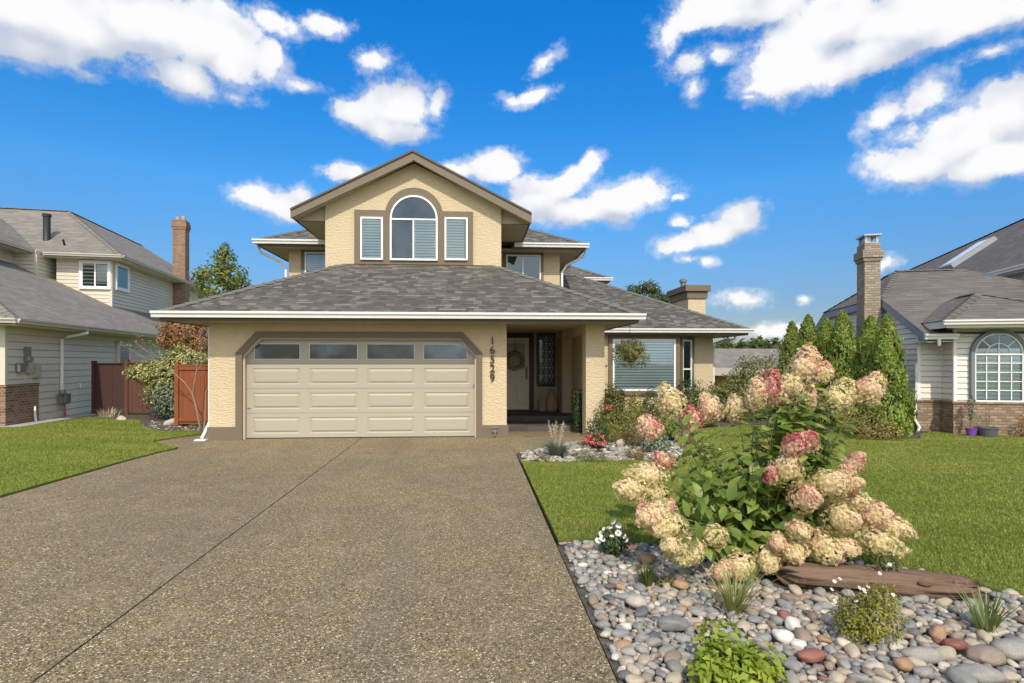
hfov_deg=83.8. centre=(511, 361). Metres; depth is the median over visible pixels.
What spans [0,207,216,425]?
house
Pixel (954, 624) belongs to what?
river stone
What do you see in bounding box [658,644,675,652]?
river stone
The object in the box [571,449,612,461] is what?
groundcover mound
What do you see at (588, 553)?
river gravel
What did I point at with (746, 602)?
river stone
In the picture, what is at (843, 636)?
river stone
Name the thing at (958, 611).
river stone
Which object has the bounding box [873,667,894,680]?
river stone
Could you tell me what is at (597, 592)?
river stone
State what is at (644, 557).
river stone
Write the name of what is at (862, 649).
river stone
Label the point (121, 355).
window
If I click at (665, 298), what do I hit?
leafy tree
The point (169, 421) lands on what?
river stone
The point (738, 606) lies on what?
strappy clump
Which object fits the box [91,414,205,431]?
planting strip
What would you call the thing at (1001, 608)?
river stone
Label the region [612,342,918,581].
hydrangea bush
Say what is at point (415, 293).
house
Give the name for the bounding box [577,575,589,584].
river stone
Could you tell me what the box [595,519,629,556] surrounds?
daisy plant
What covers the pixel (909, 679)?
river stone
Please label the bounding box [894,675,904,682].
river stone
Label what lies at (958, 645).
river stone
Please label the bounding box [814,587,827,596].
river stone
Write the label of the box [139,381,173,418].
tall shrub
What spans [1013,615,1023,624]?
river stone
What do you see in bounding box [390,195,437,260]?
window
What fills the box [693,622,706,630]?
river stone
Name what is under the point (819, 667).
river stone
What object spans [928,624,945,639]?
river stone
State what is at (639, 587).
river stone
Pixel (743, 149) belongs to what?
sky
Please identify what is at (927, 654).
river stone
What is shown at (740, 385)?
garden shrub
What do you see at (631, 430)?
garden shrub
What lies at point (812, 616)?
river stone
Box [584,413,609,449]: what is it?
rose bush
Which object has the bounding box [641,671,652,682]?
river stone
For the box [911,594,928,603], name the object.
river stone
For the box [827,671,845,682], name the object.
river stone
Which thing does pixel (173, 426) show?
bed gravel
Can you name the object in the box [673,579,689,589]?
river stone
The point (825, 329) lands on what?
cedar tree
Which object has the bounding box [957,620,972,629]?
river stone
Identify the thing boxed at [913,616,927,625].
river stone
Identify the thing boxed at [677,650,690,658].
river stone
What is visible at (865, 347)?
cedar tree
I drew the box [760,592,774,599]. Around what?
river stone
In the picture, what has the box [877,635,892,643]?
river stone
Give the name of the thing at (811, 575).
driftwood log
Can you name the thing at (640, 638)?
river stone
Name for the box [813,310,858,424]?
cedar tree
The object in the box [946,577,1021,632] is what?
strappy clump
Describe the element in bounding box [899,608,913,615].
river stone
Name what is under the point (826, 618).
river stone
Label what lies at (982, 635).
river stone
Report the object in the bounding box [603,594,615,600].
river stone
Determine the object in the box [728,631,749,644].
river stone
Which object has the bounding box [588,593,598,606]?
river stone
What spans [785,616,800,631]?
river stone
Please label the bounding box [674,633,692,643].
river stone
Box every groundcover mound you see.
[537,455,552,460]
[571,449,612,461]
[625,445,648,459]
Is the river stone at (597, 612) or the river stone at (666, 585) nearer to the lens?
the river stone at (597, 612)
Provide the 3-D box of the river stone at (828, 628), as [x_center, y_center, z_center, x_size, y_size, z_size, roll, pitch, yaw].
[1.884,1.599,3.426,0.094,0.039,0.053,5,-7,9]
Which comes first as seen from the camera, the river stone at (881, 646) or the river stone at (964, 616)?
the river stone at (881, 646)
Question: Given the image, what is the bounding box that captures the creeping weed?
[871,551,903,571]
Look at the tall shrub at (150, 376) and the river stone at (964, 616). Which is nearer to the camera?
the river stone at (964, 616)
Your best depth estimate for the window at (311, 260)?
16.63 m
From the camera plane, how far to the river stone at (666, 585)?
4.00 m
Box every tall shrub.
[122,340,207,418]
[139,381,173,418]
[155,321,207,364]
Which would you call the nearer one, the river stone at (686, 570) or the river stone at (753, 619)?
the river stone at (753, 619)
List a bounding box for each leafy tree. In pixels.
[188,242,251,299]
[625,279,666,300]
[660,294,668,302]
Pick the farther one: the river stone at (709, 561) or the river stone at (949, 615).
the river stone at (709, 561)
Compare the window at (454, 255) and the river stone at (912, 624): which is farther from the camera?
the window at (454, 255)
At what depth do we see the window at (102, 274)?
23.60 m
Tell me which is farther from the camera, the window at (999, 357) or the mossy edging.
the window at (999, 357)
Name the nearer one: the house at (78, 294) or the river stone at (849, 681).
the river stone at (849, 681)
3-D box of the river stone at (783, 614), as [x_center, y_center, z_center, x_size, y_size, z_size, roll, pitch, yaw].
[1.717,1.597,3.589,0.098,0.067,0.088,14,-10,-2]
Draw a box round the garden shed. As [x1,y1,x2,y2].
[715,349,781,395]
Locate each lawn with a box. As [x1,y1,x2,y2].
[0,417,201,497]
[522,426,1023,594]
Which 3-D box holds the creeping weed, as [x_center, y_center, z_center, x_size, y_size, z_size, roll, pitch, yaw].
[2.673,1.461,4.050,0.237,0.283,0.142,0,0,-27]
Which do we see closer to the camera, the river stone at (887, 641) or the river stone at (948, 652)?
the river stone at (948, 652)
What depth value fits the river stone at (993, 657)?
3.02 m
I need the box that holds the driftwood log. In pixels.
[775,560,980,599]
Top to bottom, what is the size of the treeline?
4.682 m
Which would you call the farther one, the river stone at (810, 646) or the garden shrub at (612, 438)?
the garden shrub at (612, 438)
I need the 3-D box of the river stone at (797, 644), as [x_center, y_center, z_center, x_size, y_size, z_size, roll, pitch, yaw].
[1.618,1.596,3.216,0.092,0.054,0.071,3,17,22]
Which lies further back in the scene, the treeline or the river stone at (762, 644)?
the treeline
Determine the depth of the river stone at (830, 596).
3.80 m
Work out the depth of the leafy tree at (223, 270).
26.76 m
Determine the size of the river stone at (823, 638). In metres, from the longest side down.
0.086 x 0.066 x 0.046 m
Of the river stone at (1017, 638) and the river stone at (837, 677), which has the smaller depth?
the river stone at (837, 677)
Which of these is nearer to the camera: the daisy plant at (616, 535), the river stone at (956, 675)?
the river stone at (956, 675)
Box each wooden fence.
[124,360,195,414]
[174,362,207,425]
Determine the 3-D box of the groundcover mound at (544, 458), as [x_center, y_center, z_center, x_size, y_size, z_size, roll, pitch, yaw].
[0.519,1.556,9.205,0.264,0.104,0.236,0,0,22]
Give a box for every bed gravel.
[143,420,205,430]
[520,437,720,461]
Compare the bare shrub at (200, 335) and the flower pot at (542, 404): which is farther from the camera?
the flower pot at (542, 404)
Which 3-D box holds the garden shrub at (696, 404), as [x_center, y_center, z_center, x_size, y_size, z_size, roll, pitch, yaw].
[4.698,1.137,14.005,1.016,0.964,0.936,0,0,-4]
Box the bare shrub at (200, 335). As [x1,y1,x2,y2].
[118,327,207,428]
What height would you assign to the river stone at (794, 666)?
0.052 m
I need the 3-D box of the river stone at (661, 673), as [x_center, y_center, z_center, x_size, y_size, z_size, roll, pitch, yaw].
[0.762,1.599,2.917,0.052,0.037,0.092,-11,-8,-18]
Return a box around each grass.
[94,407,123,417]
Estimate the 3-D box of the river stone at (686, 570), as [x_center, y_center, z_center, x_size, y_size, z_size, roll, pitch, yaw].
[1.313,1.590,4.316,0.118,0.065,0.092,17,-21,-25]
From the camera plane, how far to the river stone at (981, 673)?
2.83 m
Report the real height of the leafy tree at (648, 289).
6.900 m
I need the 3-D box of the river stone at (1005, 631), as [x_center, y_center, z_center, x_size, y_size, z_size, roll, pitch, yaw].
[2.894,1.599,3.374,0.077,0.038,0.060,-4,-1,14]
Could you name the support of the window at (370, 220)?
in the house at (415, 293)
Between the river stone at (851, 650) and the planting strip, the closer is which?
the river stone at (851, 650)
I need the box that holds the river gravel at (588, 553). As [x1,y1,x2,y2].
[559,540,1023,682]
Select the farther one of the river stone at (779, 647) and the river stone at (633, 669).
the river stone at (779, 647)
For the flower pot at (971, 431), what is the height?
0.869 m
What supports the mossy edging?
on the flower bed at (915, 435)
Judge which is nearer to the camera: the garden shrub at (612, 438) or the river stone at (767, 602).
the river stone at (767, 602)
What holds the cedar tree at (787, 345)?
on the ground at (520, 464)
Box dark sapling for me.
[1015,414,1023,436]
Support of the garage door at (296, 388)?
in the house at (415, 293)
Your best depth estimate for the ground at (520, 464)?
9.78 m
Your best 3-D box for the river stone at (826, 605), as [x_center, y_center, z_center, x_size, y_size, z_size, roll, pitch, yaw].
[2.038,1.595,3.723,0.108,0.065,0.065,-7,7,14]
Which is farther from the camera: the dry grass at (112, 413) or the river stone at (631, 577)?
the dry grass at (112, 413)
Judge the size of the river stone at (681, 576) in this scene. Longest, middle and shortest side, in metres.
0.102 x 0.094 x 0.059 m
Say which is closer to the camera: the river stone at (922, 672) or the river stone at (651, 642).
the river stone at (922, 672)
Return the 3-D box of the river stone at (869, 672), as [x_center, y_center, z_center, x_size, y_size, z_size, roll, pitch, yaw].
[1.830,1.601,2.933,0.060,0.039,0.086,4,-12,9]
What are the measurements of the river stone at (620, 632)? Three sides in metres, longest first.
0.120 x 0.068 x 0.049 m
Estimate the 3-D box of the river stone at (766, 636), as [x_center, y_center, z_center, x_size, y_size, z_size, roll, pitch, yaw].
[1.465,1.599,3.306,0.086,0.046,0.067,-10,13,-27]
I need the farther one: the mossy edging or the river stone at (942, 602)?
the mossy edging
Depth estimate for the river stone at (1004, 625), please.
3.43 m
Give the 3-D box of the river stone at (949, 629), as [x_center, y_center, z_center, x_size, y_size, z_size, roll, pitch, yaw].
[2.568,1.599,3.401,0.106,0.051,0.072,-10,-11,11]
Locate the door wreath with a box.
[507,350,524,370]
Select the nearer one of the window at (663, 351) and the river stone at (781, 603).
the river stone at (781, 603)
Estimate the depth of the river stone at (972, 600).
3.76 m
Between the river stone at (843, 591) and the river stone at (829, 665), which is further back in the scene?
the river stone at (843, 591)
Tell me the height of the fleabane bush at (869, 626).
0.476 m
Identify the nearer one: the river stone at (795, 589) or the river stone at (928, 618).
the river stone at (928, 618)
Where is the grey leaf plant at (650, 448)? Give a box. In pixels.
[638,434,674,451]
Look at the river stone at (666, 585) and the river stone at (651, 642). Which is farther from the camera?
the river stone at (666, 585)
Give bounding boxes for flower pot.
[538,398,546,410]
[965,395,977,436]
[976,413,999,436]
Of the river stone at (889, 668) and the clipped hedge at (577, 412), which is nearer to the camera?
the river stone at (889, 668)
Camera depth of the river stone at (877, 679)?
2.84 m
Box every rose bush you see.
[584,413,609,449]
[600,376,625,436]
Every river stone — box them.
[116,416,126,419]
[163,418,173,424]
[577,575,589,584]
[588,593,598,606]
[589,589,601,600]
[593,609,605,615]
[595,612,608,620]
[595,620,610,629]
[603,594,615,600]
[612,628,629,638]
[612,639,630,648]
[615,439,626,446]
[617,593,630,600]
[617,670,630,680]
[618,452,631,457]
[619,655,634,665]
[620,647,637,656]
[624,674,644,682]
[625,593,646,608]
[626,663,641,675]
[627,574,639,581]
[632,582,646,591]
[632,621,643,629]
[634,550,645,555]
[634,605,648,617]
[634,634,649,642]
[634,644,649,653]
[637,654,650,665]
[638,553,653,564]
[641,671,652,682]
[645,637,661,647]
[646,661,659,670]
[647,631,660,637]
[650,549,661,557]
[652,587,665,593]
[655,669,666,678]
[658,615,688,631]
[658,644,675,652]
[662,582,670,590]
[664,649,681,663]
[665,670,683,682]
[666,659,682,671]
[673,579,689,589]
[674,573,686,579]
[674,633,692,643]
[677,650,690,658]
[678,567,692,574]
[678,658,691,667]
[679,598,692,608]
[688,606,707,618]
[688,617,702,624]
[688,653,696,660]
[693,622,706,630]
[699,589,713,599]
[706,560,717,565]
[706,607,719,617]
[712,592,724,603]
[712,625,732,632]
[726,610,738,618]
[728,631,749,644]
[734,620,750,632]
[736,598,752,605]
[744,604,758,615]
[747,615,760,623]
[756,640,769,649]
[758,632,771,641]
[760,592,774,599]
[761,579,772,586]
[761,597,774,607]
[770,615,783,625]
[770,644,782,652]
[772,628,794,643]
[773,652,785,657]
[776,598,792,608]
[777,610,793,619]
[780,592,800,602]
[782,648,793,656]
[782,659,800,672]
[783,670,800,682]
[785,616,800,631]
[788,584,801,595]
[790,638,806,650]
[794,627,812,640]
[796,648,825,663]
[796,673,807,680]
[804,623,820,631]
[805,644,815,648]
[806,611,817,622]
[809,595,829,602]
[812,663,824,671]
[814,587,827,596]
[817,601,833,609]
[817,634,832,643]
[818,624,833,631]
[819,613,837,624]
[824,644,836,653]
[824,661,834,670]
[825,655,836,663]
[827,594,838,601]
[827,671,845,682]
[832,653,848,660]
[834,637,850,647]
[836,667,853,676]
[837,632,850,640]
[837,658,850,669]
[841,588,855,596]
[843,643,860,657]
[845,679,855,682]
[847,672,868,682]
[851,634,868,643]
[856,644,867,653]
[860,660,884,669]
[861,668,875,676]
[871,676,891,682]
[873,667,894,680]
[876,643,888,651]
[876,654,889,661]
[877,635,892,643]
[883,663,897,674]
[888,641,903,650]
[889,650,902,658]
[892,657,913,671]
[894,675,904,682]
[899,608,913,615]
[900,646,944,663]
[902,620,916,628]
[903,602,915,612]
[903,675,920,682]
[906,656,926,666]
[908,628,921,636]
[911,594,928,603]
[912,666,933,679]
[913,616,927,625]
[914,635,929,643]
[921,614,932,622]
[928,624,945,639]
[933,597,951,607]
[934,645,957,660]
[939,669,946,674]
[940,613,956,619]
[941,638,967,651]
[943,618,961,630]
[943,625,953,632]
[946,667,977,682]
[947,606,965,615]
[949,633,962,639]
[954,663,1005,682]
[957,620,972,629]
[959,613,972,620]
[961,659,975,662]
[964,598,975,605]
[964,638,980,645]
[966,644,1006,667]
[976,629,992,641]
[987,629,1002,638]
[989,591,1009,599]
[989,604,1002,610]
[989,638,1023,660]
[996,666,1009,670]
[997,628,1009,635]
[998,622,1008,628]
[1000,670,1021,681]
[1001,588,1018,595]
[1007,604,1021,612]
[1007,636,1023,641]
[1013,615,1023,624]
[1018,597,1023,604]
[1018,625,1023,632]
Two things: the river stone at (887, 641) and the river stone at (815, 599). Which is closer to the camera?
the river stone at (887, 641)
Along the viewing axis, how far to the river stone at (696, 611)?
3.60 m
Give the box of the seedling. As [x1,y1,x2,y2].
[655,576,674,587]
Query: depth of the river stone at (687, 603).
3.74 m
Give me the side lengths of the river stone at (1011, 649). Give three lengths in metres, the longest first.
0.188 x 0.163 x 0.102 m
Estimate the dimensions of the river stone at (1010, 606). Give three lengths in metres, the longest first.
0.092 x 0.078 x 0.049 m
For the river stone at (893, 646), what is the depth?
3.17 m
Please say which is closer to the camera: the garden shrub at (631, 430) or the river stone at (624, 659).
the river stone at (624, 659)
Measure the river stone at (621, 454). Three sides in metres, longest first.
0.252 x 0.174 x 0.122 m
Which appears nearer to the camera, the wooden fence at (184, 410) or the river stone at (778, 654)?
the river stone at (778, 654)
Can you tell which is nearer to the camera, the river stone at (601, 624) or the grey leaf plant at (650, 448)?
the river stone at (601, 624)
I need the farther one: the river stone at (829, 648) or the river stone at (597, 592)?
the river stone at (597, 592)
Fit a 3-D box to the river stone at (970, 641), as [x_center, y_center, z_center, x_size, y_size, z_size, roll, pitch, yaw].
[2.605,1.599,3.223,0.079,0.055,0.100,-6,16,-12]
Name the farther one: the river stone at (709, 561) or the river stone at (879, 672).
the river stone at (709, 561)
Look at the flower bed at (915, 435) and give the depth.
14.13 m
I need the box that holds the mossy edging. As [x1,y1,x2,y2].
[576,439,586,445]
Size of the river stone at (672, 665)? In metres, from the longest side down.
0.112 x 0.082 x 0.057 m
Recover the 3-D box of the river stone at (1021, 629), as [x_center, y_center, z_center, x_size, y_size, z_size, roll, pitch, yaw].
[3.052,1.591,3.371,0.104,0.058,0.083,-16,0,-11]
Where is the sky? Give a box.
[0,0,1023,359]
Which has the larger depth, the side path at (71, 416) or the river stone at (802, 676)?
the side path at (71, 416)
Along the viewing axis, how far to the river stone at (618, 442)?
10.72 m
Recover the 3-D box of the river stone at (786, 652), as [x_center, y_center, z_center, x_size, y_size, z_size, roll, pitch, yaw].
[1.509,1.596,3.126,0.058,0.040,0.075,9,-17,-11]
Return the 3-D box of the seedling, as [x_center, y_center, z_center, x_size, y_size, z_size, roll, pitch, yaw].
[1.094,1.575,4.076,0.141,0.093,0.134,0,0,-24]
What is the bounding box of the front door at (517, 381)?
[507,338,528,408]
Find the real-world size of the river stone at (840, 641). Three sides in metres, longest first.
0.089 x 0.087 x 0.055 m
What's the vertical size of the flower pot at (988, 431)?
0.496 m
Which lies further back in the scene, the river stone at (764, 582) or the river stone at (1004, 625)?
the river stone at (764, 582)
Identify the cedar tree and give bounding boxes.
[777,320,799,409]
[786,314,818,405]
[808,316,833,419]
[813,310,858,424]
[835,314,878,431]
[858,313,920,437]
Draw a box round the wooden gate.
[91,361,123,414]
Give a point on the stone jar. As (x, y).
(551, 403)
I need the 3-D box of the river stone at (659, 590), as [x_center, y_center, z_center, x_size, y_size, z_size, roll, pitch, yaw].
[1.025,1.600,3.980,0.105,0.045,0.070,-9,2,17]
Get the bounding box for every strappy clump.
[680,556,788,616]
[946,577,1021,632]
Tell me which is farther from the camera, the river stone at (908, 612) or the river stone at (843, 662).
the river stone at (908, 612)
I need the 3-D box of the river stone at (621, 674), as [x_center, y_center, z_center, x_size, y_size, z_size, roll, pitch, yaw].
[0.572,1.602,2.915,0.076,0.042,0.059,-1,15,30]
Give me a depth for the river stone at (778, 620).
3.48 m
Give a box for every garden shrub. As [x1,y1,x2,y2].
[593,396,651,437]
[600,421,626,443]
[617,416,669,445]
[628,392,638,425]
[637,385,670,425]
[646,407,700,440]
[674,372,706,416]
[687,388,725,426]
[707,351,812,422]
[823,403,908,440]
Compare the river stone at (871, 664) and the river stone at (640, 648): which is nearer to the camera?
the river stone at (871, 664)
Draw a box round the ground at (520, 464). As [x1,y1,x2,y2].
[18,364,948,682]
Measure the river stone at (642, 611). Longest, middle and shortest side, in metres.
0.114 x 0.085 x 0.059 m
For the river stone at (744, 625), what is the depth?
3.40 m
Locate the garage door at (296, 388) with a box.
[247,340,474,438]
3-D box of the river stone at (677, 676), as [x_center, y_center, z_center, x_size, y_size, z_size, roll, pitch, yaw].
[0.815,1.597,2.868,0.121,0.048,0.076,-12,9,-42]
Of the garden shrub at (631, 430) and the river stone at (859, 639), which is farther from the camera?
the garden shrub at (631, 430)
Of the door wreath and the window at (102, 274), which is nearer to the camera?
the door wreath
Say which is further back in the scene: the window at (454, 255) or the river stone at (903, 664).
the window at (454, 255)
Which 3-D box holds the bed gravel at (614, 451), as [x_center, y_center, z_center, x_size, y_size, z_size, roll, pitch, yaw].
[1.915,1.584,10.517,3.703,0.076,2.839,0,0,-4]
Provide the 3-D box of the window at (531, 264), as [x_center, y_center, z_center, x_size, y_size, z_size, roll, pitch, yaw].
[0.346,-2.783,17.021,1.190,0.942,0.075,0,0,-4]
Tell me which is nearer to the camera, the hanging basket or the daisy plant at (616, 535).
the daisy plant at (616, 535)
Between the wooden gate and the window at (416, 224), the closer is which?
the window at (416, 224)
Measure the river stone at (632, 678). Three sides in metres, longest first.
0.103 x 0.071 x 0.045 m
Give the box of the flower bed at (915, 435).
[516,414,924,462]
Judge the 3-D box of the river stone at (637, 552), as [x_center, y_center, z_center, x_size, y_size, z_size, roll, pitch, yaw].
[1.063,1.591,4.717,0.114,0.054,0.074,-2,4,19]
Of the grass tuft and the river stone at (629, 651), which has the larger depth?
the grass tuft
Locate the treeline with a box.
[193,335,783,362]
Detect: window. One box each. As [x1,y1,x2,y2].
[79,260,110,289]
[115,262,129,292]
[116,341,131,362]
[301,250,324,272]
[360,217,382,259]
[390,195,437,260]
[445,217,467,260]
[504,252,543,279]
[608,335,679,394]
[680,337,693,392]
[975,333,1023,401]
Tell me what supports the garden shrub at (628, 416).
on the flower bed at (915, 435)
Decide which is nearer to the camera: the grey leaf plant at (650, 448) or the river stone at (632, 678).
the river stone at (632, 678)
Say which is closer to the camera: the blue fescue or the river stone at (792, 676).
the river stone at (792, 676)
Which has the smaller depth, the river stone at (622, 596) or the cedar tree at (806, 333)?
the river stone at (622, 596)
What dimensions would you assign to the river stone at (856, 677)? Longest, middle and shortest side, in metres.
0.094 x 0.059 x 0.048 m
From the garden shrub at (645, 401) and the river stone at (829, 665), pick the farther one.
the garden shrub at (645, 401)
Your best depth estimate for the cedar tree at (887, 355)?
11.81 m
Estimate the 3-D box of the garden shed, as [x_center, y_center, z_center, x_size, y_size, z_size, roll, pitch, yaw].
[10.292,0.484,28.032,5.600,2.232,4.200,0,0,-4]
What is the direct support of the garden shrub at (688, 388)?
on the flower bed at (915, 435)
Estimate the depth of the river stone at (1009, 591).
3.90 m
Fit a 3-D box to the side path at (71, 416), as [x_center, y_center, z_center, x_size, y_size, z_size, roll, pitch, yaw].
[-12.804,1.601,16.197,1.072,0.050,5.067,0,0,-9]
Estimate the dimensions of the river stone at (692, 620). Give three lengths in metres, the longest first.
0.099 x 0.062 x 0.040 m
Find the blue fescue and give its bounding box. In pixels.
[536,420,577,455]
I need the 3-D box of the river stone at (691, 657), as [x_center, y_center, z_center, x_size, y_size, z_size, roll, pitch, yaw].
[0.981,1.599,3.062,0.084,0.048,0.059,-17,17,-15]
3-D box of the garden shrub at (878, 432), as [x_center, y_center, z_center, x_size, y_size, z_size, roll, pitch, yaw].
[7.210,1.161,11.739,0.973,0.907,1.528,0,0,-40]
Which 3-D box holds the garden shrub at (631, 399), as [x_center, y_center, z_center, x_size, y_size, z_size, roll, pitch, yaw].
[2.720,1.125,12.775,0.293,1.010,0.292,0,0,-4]
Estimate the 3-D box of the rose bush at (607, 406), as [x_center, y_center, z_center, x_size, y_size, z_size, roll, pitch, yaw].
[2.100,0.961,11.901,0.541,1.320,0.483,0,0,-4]
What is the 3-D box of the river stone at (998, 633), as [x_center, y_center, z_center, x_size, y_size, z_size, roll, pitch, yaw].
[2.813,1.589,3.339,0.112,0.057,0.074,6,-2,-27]
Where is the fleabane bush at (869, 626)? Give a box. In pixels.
[830,563,910,644]
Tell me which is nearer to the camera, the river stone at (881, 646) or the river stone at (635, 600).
the river stone at (881, 646)
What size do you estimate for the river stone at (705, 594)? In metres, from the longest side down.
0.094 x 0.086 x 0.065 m
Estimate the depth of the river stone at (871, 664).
2.97 m
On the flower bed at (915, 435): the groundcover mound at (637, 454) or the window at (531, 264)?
the groundcover mound at (637, 454)
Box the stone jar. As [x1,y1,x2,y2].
[546,389,557,410]
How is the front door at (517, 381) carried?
in the house at (415, 293)
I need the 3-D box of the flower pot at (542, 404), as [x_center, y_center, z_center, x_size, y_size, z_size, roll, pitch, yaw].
[0.838,1.185,15.688,0.240,0.360,0.236,0,0,-4]
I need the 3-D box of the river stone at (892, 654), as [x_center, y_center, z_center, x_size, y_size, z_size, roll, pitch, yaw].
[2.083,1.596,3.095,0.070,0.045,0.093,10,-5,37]
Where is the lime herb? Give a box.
[687,618,788,682]
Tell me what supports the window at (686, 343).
in the house at (415, 293)
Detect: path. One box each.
[0,411,98,426]
[507,431,585,454]
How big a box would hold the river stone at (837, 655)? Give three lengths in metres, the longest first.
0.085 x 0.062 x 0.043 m
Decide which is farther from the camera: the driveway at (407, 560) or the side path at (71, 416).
the side path at (71, 416)
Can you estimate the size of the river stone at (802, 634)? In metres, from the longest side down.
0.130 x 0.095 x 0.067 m
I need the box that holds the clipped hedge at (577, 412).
[570,388,625,432]
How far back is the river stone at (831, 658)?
3.04 m
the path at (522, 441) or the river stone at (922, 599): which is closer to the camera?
the river stone at (922, 599)
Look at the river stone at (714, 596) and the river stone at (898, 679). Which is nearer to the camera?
the river stone at (898, 679)
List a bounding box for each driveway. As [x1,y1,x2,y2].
[0,434,361,682]
[33,437,616,682]
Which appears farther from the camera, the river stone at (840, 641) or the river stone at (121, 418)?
the river stone at (121, 418)
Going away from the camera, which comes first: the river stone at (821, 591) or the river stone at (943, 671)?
the river stone at (943, 671)
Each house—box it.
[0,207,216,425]
[149,149,753,440]
[815,218,1023,435]
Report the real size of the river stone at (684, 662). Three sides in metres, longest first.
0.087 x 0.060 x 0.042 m
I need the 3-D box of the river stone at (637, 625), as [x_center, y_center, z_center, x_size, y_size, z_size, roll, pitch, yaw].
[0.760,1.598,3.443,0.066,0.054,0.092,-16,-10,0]
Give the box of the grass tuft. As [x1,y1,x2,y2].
[631,559,662,586]
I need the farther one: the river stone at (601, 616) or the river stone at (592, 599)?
the river stone at (592, 599)
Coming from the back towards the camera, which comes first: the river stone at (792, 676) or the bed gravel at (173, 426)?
the bed gravel at (173, 426)
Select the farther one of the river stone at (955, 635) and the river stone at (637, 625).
the river stone at (637, 625)
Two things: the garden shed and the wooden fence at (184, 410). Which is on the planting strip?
the wooden fence at (184, 410)
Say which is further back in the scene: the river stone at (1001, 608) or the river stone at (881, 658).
the river stone at (1001, 608)
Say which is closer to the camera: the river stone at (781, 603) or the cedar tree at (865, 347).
the river stone at (781, 603)
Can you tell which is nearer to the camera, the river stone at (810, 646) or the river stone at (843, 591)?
the river stone at (810, 646)
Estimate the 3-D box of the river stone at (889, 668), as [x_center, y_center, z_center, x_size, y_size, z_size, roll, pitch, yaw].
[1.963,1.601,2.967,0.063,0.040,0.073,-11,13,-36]
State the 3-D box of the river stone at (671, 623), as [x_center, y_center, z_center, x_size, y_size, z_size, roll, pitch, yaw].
[0.967,1.576,3.430,0.180,0.088,0.107,-3,5,11]
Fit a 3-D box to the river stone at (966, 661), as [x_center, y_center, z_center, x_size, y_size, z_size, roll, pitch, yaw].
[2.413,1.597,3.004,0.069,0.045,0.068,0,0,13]
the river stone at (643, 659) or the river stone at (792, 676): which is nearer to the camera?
the river stone at (792, 676)
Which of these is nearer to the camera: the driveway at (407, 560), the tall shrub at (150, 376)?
the driveway at (407, 560)
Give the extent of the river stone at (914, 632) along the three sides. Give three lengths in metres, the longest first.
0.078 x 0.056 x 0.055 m
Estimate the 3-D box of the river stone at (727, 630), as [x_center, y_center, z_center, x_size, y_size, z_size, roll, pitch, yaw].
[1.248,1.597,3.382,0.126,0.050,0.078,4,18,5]
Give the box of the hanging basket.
[610,334,650,370]
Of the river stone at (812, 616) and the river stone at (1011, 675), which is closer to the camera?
the river stone at (1011, 675)
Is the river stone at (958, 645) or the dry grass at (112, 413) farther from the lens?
the dry grass at (112, 413)
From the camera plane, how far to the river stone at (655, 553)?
4.70 m
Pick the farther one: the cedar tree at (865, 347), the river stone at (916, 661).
the cedar tree at (865, 347)
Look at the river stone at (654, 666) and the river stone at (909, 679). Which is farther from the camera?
the river stone at (654, 666)
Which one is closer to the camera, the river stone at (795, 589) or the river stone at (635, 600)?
the river stone at (635, 600)
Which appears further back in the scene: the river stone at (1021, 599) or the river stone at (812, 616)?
the river stone at (1021, 599)
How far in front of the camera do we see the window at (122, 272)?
24.63 m
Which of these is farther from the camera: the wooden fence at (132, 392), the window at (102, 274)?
the window at (102, 274)

